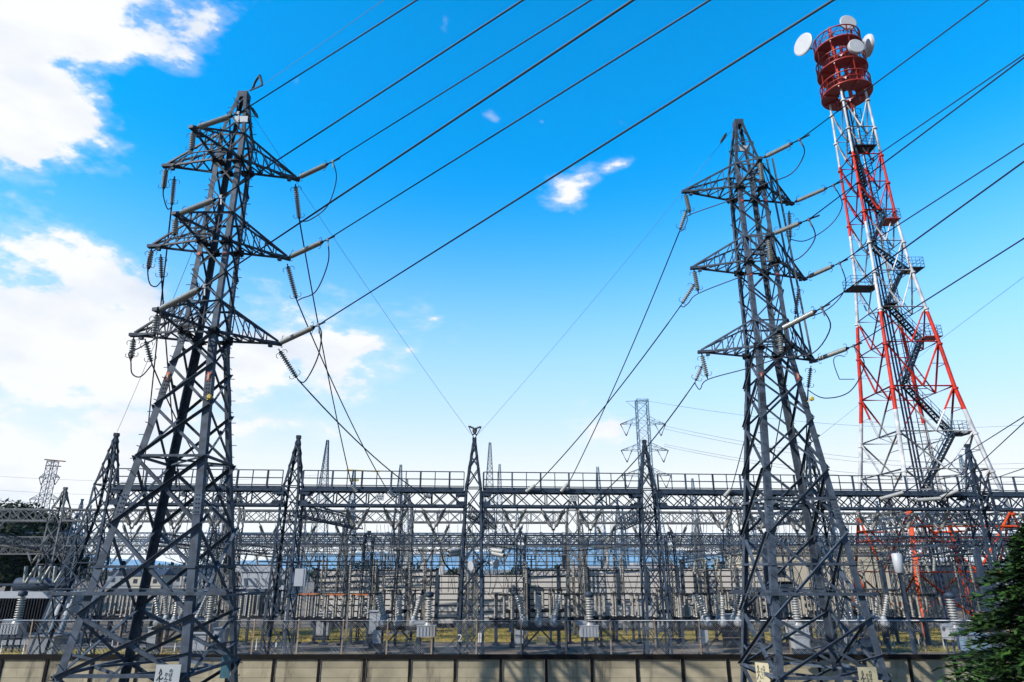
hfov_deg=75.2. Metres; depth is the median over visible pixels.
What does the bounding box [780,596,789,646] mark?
bus support
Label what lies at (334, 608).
disconnector
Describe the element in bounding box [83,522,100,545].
insulator
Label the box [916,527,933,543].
insulator
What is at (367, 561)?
dropper
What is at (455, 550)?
insulator string
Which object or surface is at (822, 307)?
line clamp
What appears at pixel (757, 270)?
jumper cable
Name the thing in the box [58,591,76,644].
cable sealing end
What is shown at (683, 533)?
insulator
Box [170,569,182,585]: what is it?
house
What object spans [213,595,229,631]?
disconnector
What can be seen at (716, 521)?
insulator
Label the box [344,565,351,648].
busbar post
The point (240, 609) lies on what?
bus support
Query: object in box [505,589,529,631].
disconnector
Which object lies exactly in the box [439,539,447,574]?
concrete pole
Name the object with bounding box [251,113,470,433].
earth wire
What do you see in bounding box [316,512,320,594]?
dropper
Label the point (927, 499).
insulator string
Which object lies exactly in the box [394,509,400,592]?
dropper
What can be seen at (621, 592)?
busbar post
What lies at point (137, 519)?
insulator
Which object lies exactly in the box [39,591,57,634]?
cable sealing end
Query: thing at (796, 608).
voltage transformer
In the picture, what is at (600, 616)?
bus support
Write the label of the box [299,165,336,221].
jumper cable
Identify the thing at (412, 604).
bus support
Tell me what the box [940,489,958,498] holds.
insulator string
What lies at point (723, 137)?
wire grip
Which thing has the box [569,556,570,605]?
busbar post
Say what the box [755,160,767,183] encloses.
insulator string
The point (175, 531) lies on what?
insulator
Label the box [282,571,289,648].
busbar post
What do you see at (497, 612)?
bus support
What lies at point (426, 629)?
voltage transformer
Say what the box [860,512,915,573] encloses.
dropper
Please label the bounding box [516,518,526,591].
dropper
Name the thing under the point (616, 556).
dropper
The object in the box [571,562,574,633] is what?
busbar post
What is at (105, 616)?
disconnector
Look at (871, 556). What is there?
dropper
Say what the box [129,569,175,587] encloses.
house
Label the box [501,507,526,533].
insulator
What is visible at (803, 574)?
beige building
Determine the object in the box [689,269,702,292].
insulator string
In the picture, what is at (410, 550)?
dropper
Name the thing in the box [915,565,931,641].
busbar post
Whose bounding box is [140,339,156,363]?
insulator string
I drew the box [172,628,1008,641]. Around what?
lawn
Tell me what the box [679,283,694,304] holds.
insulator string
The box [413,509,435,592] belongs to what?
dropper
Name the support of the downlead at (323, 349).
attached to the insulator string at (355, 489)
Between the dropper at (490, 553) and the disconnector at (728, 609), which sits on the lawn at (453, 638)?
the disconnector at (728, 609)
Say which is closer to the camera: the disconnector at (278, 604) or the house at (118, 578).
the disconnector at (278, 604)
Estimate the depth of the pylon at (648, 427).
200.49 m
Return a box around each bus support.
[142,599,155,649]
[237,593,243,646]
[242,594,252,644]
[279,594,293,648]
[363,593,374,646]
[392,594,403,647]
[407,593,418,645]
[491,592,501,642]
[509,594,514,647]
[544,593,555,645]
[563,594,570,649]
[594,593,604,646]
[678,593,686,644]
[738,594,749,647]
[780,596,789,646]
[817,596,823,641]
[878,593,885,642]
[908,592,925,643]
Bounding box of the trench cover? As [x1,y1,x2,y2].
[74,646,991,646]
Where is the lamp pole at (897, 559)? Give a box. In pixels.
[891,553,917,653]
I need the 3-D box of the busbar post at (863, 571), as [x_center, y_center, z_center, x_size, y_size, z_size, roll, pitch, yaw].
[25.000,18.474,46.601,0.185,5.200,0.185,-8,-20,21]
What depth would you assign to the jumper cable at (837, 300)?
30.54 m
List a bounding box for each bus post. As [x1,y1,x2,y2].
[275,557,285,614]
[281,551,288,619]
[296,532,308,608]
[314,557,324,568]
[399,536,405,568]
[520,534,524,574]
[560,543,565,567]
[597,557,606,567]
[777,541,785,577]
[782,538,791,577]
[867,543,878,590]
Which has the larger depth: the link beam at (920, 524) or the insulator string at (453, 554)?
the link beam at (920, 524)
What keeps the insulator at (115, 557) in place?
hanging from the substation gantry at (324, 538)
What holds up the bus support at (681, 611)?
on the ground at (535, 650)
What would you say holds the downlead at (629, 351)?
attached to the insulator string at (565, 486)
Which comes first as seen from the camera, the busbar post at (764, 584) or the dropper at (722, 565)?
the dropper at (722, 565)
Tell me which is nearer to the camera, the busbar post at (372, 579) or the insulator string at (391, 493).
the insulator string at (391, 493)
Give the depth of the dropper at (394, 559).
40.33 m
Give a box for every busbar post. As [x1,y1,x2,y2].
[222,587,228,626]
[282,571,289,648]
[319,562,323,611]
[322,562,327,611]
[331,556,338,631]
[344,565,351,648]
[371,562,374,592]
[373,562,377,609]
[381,556,385,608]
[405,565,410,647]
[421,562,425,619]
[423,562,426,619]
[429,556,432,591]
[466,566,469,647]
[473,567,475,634]
[474,566,475,633]
[476,557,478,618]
[523,562,525,635]
[525,565,527,646]
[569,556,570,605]
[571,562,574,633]
[572,562,576,634]
[583,565,586,646]
[613,556,615,591]
[619,562,624,633]
[621,562,626,634]
[670,562,676,629]
[696,565,703,645]
[702,557,708,610]
[715,570,721,633]
[718,562,724,613]
[751,566,761,641]
[761,562,770,632]
[807,567,818,645]
[861,565,869,608]
[902,574,910,615]
[906,562,913,591]
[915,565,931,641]
[919,557,933,627]
[945,562,957,621]
[953,562,965,619]
[969,565,984,630]
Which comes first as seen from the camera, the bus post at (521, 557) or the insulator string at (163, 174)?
the insulator string at (163, 174)
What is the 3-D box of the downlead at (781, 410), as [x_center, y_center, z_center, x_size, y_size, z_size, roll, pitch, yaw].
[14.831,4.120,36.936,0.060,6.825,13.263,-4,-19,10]
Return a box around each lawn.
[1,649,179,653]
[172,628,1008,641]
[881,644,1005,651]
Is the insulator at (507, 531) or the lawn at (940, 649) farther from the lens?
the insulator at (507, 531)
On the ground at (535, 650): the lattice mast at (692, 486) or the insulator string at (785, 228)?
the lattice mast at (692, 486)
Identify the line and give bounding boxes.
[1,475,309,480]
[3,490,248,495]
[650,401,1015,427]
[665,444,1017,477]
[665,446,1018,482]
[666,429,1021,468]
[667,426,1018,463]
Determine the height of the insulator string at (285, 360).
1.201 m
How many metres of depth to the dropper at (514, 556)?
40.76 m
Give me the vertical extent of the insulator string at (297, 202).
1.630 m
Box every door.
[601,608,611,626]
[617,608,624,626]
[626,608,637,626]
[640,608,652,626]
[682,608,692,626]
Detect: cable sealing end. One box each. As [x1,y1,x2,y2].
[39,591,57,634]
[48,591,65,634]
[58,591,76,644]
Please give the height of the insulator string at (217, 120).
0.562 m
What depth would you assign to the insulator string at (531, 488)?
40.98 m
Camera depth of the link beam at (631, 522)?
49.09 m
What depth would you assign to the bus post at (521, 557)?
70.03 m
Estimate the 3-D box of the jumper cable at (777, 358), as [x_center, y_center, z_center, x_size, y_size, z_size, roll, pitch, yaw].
[10.191,0.587,27.100,1.142,1.610,6.824,10,-21,-27]
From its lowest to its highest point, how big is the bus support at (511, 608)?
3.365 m
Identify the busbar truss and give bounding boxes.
[0,533,75,627]
[137,533,278,646]
[677,539,772,647]
[876,539,999,652]
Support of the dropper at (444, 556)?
hanging from the insulator at (427, 518)
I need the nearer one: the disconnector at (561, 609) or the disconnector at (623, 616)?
the disconnector at (623, 616)
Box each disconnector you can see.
[84,595,119,641]
[107,595,133,632]
[113,595,148,643]
[145,595,177,639]
[196,595,215,617]
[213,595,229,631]
[277,589,290,632]
[290,592,322,643]
[318,593,348,645]
[346,593,372,645]
[383,589,403,632]
[402,589,426,625]
[489,593,518,645]
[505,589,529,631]
[530,588,551,625]
[548,589,572,630]
[563,592,592,643]
[593,592,619,641]
[609,592,637,641]
[631,592,662,643]
[655,589,677,631]
[671,592,701,643]
[691,592,721,641]
[716,589,737,631]
[741,589,766,630]
[755,596,786,645]
[786,592,815,643]
[808,589,835,632]
[827,592,854,643]
[848,589,872,631]
[855,594,890,643]
[879,589,907,631]
[885,592,920,643]
[914,593,950,644]
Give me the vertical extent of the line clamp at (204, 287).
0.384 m
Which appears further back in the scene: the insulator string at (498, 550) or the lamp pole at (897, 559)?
the insulator string at (498, 550)
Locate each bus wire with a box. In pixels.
[182,543,1007,550]
[202,545,1003,551]
[204,545,1001,551]
[278,547,808,551]
[286,547,859,551]
[309,547,886,552]
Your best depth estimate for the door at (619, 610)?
56.87 m
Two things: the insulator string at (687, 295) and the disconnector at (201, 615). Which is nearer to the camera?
the insulator string at (687, 295)
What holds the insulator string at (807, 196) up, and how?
attached to the transmission pylon at (761, 671)
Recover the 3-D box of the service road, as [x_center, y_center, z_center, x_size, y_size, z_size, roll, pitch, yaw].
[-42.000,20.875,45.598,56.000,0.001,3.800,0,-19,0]
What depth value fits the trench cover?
44.83 m
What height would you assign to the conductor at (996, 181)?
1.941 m
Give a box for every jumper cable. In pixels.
[128,289,203,377]
[147,199,219,286]
[163,117,239,209]
[297,247,329,300]
[298,327,321,382]
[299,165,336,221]
[441,551,463,576]
[679,141,804,231]
[681,223,815,306]
[695,309,830,389]
[790,187,842,241]
[795,269,846,317]
[808,347,864,398]
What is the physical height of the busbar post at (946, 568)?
5.500 m
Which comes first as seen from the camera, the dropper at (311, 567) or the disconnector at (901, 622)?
the dropper at (311, 567)
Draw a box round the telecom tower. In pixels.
[794,15,1020,635]
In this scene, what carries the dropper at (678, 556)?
hanging from the substation gantry at (573, 493)
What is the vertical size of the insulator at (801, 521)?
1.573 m
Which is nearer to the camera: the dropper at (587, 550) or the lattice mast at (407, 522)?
the dropper at (587, 550)
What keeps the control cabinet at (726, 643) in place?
on the ground at (535, 650)
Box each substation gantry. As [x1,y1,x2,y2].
[0,487,1023,634]
[0,518,1010,629]
[0,531,1011,622]
[24,499,1016,613]
[28,433,1023,663]
[71,505,1008,600]
[195,530,1013,643]
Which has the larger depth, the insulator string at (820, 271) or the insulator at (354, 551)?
the insulator at (354, 551)
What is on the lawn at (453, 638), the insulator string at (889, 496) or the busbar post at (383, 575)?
the busbar post at (383, 575)
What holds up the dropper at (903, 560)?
hanging from the insulator at (909, 521)
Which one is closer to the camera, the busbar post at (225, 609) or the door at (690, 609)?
the busbar post at (225, 609)
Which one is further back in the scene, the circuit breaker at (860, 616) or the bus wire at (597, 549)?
the bus wire at (597, 549)
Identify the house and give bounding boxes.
[106,569,134,587]
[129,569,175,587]
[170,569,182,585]
[179,569,218,587]
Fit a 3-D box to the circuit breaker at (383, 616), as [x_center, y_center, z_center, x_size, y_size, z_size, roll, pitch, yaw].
[-7.077,17.679,41.722,3.050,3.546,1.507,1,-19,-2]
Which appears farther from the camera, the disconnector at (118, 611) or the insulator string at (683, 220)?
the disconnector at (118, 611)
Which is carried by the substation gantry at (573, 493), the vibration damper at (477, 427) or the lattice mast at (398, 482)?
the vibration damper at (477, 427)
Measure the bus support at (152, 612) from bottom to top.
3.365 m
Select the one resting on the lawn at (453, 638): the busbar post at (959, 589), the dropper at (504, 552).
the busbar post at (959, 589)
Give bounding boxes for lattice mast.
[197,467,225,585]
[300,440,328,601]
[340,469,372,568]
[387,464,402,568]
[396,479,408,568]
[483,442,497,574]
[493,464,504,574]
[594,466,609,564]
[691,478,707,567]
[958,454,985,560]
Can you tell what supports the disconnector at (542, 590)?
on the lawn at (453, 638)
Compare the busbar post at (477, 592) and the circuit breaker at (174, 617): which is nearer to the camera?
the circuit breaker at (174, 617)
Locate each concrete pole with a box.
[403,532,408,567]
[420,536,426,568]
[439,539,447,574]
[603,541,608,567]
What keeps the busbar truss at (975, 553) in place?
on the ground at (535, 650)
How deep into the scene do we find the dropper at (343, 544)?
40.78 m
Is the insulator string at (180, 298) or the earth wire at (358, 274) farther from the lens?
the earth wire at (358, 274)
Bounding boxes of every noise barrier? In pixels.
[310,568,438,626]
[434,573,527,627]
[527,567,766,626]
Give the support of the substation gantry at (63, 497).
on the lawn at (453, 638)
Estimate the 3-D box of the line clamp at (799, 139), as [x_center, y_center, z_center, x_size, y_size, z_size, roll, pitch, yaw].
[12.144,-8.363,27.673,0.124,0.384,0.574,11,-22,-30]
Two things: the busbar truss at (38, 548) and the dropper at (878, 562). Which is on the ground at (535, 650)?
the busbar truss at (38, 548)
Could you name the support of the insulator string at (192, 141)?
hanging from the transmission pylon at (230, 660)
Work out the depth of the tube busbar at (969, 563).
46.29 m
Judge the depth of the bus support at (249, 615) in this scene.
46.48 m
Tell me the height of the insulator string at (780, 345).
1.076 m
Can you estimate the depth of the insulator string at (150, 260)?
26.39 m
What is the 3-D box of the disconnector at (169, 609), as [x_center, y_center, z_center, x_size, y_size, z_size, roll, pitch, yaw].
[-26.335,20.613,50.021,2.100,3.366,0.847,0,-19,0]
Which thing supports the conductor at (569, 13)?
attached to the line clamp
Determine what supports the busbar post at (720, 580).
on the lawn at (453, 638)
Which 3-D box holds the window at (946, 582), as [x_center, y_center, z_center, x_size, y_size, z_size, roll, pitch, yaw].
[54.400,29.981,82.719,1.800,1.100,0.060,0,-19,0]
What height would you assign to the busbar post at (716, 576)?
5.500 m
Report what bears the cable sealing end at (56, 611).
on the service road
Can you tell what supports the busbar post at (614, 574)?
on the lawn at (453, 638)
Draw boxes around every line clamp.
[202,282,212,295]
[218,193,229,204]
[236,109,247,120]
[797,134,809,145]
[806,214,819,226]
[819,303,829,315]
[851,342,861,352]
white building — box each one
[239,568,303,596]
[560,566,656,567]
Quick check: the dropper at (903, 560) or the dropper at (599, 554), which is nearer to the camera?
the dropper at (903, 560)
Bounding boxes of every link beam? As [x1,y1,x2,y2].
[289,501,362,529]
[468,502,494,529]
[615,503,652,529]
[741,510,819,530]
[865,507,978,530]
[988,517,1021,531]
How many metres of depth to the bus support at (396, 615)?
44.68 m
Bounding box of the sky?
[0,0,1023,564]
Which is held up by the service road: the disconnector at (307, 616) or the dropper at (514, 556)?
the disconnector at (307, 616)
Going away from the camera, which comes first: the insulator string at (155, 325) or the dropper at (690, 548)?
the insulator string at (155, 325)
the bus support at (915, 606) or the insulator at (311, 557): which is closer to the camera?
the bus support at (915, 606)
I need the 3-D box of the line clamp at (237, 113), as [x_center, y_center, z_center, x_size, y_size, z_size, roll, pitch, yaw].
[-9.917,-8.277,24.370,0.573,0.384,0.118,-8,-20,22]
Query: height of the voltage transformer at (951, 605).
3.620 m
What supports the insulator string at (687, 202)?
hanging from the transmission pylon at (761, 671)
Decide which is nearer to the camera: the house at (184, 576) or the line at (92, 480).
the house at (184, 576)
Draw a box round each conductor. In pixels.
[205,0,634,285]
[221,0,523,196]
[239,0,417,113]
[319,0,834,324]
[328,0,710,238]
[333,0,591,161]
[800,0,987,138]
[809,57,1023,218]
[824,161,1023,305]
[834,54,1023,184]
[840,143,1023,262]
[855,238,1023,344]
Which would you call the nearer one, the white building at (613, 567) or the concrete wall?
the concrete wall
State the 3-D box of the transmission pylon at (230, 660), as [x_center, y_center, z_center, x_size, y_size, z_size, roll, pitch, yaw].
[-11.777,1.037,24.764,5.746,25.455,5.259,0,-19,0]
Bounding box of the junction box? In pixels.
[294,569,306,585]
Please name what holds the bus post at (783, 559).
on the ground at (535, 650)
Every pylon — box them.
[29,459,65,512]
[47,91,299,681]
[620,399,670,563]
[681,119,892,681]
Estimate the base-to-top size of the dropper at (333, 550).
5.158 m
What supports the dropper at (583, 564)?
hanging from the insulator at (585, 521)
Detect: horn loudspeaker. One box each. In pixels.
[468,560,484,570]
[483,559,499,568]
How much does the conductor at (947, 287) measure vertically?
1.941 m
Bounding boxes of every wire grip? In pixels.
[251,107,257,117]
[720,133,726,142]
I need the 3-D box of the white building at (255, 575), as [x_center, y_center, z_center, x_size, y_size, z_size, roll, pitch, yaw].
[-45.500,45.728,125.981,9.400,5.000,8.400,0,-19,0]
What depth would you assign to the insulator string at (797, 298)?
31.90 m
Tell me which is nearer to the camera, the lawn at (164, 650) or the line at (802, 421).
the lawn at (164, 650)
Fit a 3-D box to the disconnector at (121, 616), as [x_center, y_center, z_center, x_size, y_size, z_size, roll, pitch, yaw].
[-26.994,19.642,47.182,2.100,3.366,0.847,0,-19,0]
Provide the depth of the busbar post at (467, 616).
45.07 m
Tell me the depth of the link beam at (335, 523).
47.14 m
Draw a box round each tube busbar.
[220,562,1004,565]
[259,559,1010,562]
[275,559,973,562]
[281,554,991,556]
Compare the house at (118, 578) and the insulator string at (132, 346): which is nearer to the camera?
the insulator string at (132, 346)
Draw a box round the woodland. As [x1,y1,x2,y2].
[69,559,1009,581]
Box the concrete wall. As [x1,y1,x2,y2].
[0,654,1023,681]
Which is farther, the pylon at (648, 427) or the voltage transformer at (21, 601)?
the pylon at (648, 427)
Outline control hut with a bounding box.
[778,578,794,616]
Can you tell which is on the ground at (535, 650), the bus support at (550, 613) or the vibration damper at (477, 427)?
the bus support at (550, 613)
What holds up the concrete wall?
on the ground at (535, 650)
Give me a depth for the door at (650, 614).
56.85 m
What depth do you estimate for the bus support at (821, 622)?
46.68 m
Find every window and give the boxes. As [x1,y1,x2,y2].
[920,577,931,586]
[941,577,956,586]
[969,577,978,586]
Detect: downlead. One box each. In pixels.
[142,208,171,481]
[152,365,213,485]
[161,280,180,489]
[297,301,386,489]
[299,221,351,483]
[300,382,422,494]
[536,305,680,484]
[569,232,679,481]
[601,383,694,494]
[731,240,790,487]
[771,316,795,468]
[803,390,808,473]
[904,416,1023,492]
[942,422,1023,498]
[959,468,1023,490]
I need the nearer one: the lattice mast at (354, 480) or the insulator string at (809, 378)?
the insulator string at (809, 378)
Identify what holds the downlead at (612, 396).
attached to the insulator string at (531, 488)
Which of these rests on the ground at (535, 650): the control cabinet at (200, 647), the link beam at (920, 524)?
the control cabinet at (200, 647)
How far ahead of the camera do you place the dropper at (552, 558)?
42.98 m
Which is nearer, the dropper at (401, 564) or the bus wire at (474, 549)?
the dropper at (401, 564)
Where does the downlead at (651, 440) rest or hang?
hanging from the insulator string at (699, 371)
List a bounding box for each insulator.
[26,548,38,564]
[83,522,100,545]
[109,547,122,563]
[122,522,142,542]
[124,508,146,531]
[162,522,181,540]
[166,505,189,531]
[204,506,226,532]
[259,523,276,545]
[297,523,316,542]
[301,547,317,563]
[336,526,352,542]
[342,547,356,564]
[345,506,369,532]
[383,507,408,530]
[421,507,446,532]
[430,523,449,542]
[467,524,484,542]
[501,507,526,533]
[503,524,523,546]
[540,508,565,533]
[577,508,601,533]
[596,524,615,546]
[609,547,625,564]
[632,524,651,540]
[667,524,686,543]
[708,509,732,533]
[749,514,764,534]
[782,509,803,534]
[855,510,879,534]
[890,510,914,534]
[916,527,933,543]
[924,510,948,532]
[949,525,967,544]
[1017,511,1023,520]
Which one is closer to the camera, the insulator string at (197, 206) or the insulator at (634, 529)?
the insulator string at (197, 206)
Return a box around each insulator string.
[125,336,139,360]
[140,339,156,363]
[142,248,156,270]
[147,312,163,338]
[155,254,167,279]
[158,167,171,188]
[159,283,202,314]
[166,176,179,206]
[168,216,182,237]
[178,194,218,217]
[185,130,199,152]
[195,111,235,131]
[276,349,300,379]
[279,322,316,347]
[283,264,299,300]
[288,237,324,260]
[290,184,304,219]
[298,160,329,180]
[351,484,357,492]
[387,490,395,497]
[446,552,460,556]
[447,547,461,552]
[490,547,504,553]
[490,551,505,557]
[525,484,534,492]
[560,482,568,492]
[676,208,687,230]
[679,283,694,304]
[681,193,693,213]
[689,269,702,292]
[691,366,702,382]
[697,353,711,378]
[723,488,731,497]
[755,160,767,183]
[763,140,796,160]
[763,237,776,264]
[771,218,805,237]
[774,331,787,356]
[781,306,818,332]
[785,211,794,238]
[791,286,803,315]
[792,185,830,204]
[803,366,815,389]
[806,262,836,280]
[816,344,850,363]
[878,491,903,500]
[913,497,941,501]
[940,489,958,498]
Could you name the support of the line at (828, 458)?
attached to the pylon at (648, 427)
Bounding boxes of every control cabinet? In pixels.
[27,635,62,653]
[146,626,163,651]
[192,632,211,653]
[212,627,229,653]
[315,612,331,640]
[368,610,385,647]
[720,614,740,647]
[790,632,810,653]
[859,631,876,651]
[954,632,990,653]
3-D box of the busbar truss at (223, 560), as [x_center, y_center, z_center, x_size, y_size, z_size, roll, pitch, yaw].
[-23.156,19.561,53.023,0.692,7.300,19.467,-2,-19,6]
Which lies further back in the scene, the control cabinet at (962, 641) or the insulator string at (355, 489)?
the insulator string at (355, 489)
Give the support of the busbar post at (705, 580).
on the lawn at (453, 638)
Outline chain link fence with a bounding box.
[0,619,1012,653]
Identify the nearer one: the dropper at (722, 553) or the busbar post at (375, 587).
the dropper at (722, 553)
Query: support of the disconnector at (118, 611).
on the ground at (535, 650)
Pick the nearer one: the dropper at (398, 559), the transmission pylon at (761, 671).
the transmission pylon at (761, 671)
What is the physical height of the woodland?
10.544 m
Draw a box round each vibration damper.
[249,74,262,90]
[468,426,476,436]
[472,426,480,436]
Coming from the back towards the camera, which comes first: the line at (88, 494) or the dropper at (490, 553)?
the line at (88, 494)
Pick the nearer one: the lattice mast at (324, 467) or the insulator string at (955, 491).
the insulator string at (955, 491)
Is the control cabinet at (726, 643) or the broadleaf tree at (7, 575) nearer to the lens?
the control cabinet at (726, 643)
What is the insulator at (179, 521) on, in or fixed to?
hanging from the substation gantry at (573, 493)
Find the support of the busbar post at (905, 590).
on the lawn at (453, 638)
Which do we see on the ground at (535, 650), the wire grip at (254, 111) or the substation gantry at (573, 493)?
the substation gantry at (573, 493)
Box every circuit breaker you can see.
[147,595,208,653]
[372,592,424,653]
[515,592,563,653]
[693,592,749,653]
[834,592,896,653]
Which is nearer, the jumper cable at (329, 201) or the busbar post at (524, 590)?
the jumper cable at (329, 201)
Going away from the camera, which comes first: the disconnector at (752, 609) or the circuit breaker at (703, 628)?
the circuit breaker at (703, 628)
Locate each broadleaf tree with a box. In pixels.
[0,498,22,511]
[0,499,68,531]
[0,515,63,590]
[2,526,93,577]
[4,502,77,590]
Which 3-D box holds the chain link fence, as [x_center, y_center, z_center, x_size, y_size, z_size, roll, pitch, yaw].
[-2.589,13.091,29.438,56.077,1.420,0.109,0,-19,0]
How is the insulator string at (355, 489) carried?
attached to the substation gantry at (573, 493)
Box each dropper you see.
[200,530,258,587]
[213,509,259,587]
[213,533,246,592]
[286,508,317,592]
[287,532,329,592]
[290,510,321,587]
[305,509,341,592]
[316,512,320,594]
[326,509,345,583]
[342,508,347,593]
[356,533,377,590]
[364,517,376,592]
[374,532,414,593]
[393,510,429,592]
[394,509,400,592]
[394,515,402,591]
[394,532,397,594]
[396,530,408,594]
[400,509,427,591]
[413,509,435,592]
[430,534,432,591]
[437,513,453,593]
[448,514,455,592]
[483,509,490,594]
[483,512,496,594]
[503,529,504,588]
[514,534,516,589]
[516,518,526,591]
[552,516,566,584]
[552,534,553,578]
[559,512,576,592]
[565,524,569,591]
[578,534,590,593]
[586,510,588,591]
[595,525,605,590]
[614,528,621,589]
[670,510,700,590]
[675,514,681,592]
[676,510,706,592]
[677,510,703,590]
[680,532,733,591]
[700,532,742,591]
[714,521,752,593]
[715,538,723,592]
[721,511,724,593]
[793,535,803,589]
[845,517,901,573]
[847,533,888,575]
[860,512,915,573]
[861,535,871,579]
[869,513,922,591]
[871,516,918,590]
[873,533,923,590]
[893,535,906,592]
[902,518,952,573]
[921,512,943,592]
[926,512,990,589]
[935,512,969,589]
[939,512,981,590]
[941,534,952,592]
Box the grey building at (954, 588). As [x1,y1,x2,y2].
[903,563,997,610]
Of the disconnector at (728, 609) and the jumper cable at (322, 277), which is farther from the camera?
the disconnector at (728, 609)
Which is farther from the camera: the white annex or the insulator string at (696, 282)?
the white annex
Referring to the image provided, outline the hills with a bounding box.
[84,543,1001,569]
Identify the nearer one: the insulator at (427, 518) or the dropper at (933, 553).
the insulator at (427, 518)
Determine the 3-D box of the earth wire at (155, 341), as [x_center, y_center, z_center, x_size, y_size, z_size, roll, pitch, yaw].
[-18.508,-0.062,34.463,0.022,6.443,20.021,13,-23,-34]
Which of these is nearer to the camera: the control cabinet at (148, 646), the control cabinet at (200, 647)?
the control cabinet at (200, 647)
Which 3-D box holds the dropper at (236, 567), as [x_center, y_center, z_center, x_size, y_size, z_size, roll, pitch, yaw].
[-18.262,14.544,43.376,0.264,3.868,9.963,0,-19,0]
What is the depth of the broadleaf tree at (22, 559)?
78.74 m
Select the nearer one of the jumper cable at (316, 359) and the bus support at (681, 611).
the jumper cable at (316, 359)
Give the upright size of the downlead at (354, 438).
2.852 m
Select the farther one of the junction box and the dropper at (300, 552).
the dropper at (300, 552)
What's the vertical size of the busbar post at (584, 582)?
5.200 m
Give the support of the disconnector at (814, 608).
on the lawn at (453, 638)
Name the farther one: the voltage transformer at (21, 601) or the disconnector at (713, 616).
the disconnector at (713, 616)
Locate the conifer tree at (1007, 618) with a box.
[931,521,1023,681]
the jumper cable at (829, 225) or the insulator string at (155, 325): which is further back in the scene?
the jumper cable at (829, 225)
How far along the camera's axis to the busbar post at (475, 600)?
53.61 m
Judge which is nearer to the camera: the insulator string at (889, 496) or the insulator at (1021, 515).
the insulator string at (889, 496)
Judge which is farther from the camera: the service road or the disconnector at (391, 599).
the disconnector at (391, 599)
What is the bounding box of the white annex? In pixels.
[591,606,693,629]
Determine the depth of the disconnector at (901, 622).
55.70 m
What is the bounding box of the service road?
[0,642,309,647]
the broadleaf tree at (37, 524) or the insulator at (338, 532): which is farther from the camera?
the broadleaf tree at (37, 524)
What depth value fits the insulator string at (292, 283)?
27.55 m
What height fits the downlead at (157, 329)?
9.936 m
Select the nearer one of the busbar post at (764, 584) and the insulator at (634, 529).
the busbar post at (764, 584)
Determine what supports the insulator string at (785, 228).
attached to the transmission pylon at (761, 671)
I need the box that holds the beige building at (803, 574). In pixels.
[723,547,900,615]
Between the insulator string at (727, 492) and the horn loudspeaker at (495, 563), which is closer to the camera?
the horn loudspeaker at (495, 563)
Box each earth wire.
[117,235,198,430]
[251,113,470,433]
[261,0,383,85]
[480,131,730,431]
[819,278,1021,436]
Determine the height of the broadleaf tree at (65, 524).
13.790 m
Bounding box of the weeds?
[355,676,593,681]
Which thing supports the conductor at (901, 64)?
attached to the line clamp at (799, 139)
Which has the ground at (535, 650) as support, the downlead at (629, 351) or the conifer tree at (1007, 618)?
the conifer tree at (1007, 618)
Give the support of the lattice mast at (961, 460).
on the ground at (535, 650)
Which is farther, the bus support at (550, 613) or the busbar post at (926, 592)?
the busbar post at (926, 592)
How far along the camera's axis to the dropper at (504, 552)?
42.32 m
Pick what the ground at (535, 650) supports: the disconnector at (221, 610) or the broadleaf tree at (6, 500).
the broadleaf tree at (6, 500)
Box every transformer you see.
[0,566,85,644]
[0,591,28,652]
[198,595,218,650]
[228,566,282,634]
[414,592,436,653]
[576,592,598,653]
[785,592,809,653]
[939,593,964,653]
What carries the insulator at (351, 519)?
hanging from the substation gantry at (573, 493)
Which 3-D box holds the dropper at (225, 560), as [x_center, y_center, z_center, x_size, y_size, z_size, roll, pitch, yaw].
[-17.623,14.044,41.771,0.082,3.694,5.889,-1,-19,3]
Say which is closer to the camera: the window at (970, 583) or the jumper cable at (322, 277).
the jumper cable at (322, 277)
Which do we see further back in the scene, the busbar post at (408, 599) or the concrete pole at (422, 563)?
the concrete pole at (422, 563)
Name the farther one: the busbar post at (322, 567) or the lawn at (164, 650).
the busbar post at (322, 567)
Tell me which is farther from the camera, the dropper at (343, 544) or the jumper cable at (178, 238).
the dropper at (343, 544)
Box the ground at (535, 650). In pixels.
[0,570,1019,681]
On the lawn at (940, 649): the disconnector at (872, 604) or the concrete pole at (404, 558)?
the disconnector at (872, 604)
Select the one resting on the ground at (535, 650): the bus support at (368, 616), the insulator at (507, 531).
the bus support at (368, 616)
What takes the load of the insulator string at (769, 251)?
hanging from the transmission pylon at (761, 671)
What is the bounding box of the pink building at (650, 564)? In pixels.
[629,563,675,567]
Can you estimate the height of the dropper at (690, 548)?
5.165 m
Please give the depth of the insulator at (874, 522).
42.51 m
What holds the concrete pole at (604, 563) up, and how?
on the ground at (535, 650)
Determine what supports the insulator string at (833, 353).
attached to the transmission pylon at (761, 671)
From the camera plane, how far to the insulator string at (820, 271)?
31.02 m
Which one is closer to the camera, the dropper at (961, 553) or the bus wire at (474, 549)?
the dropper at (961, 553)

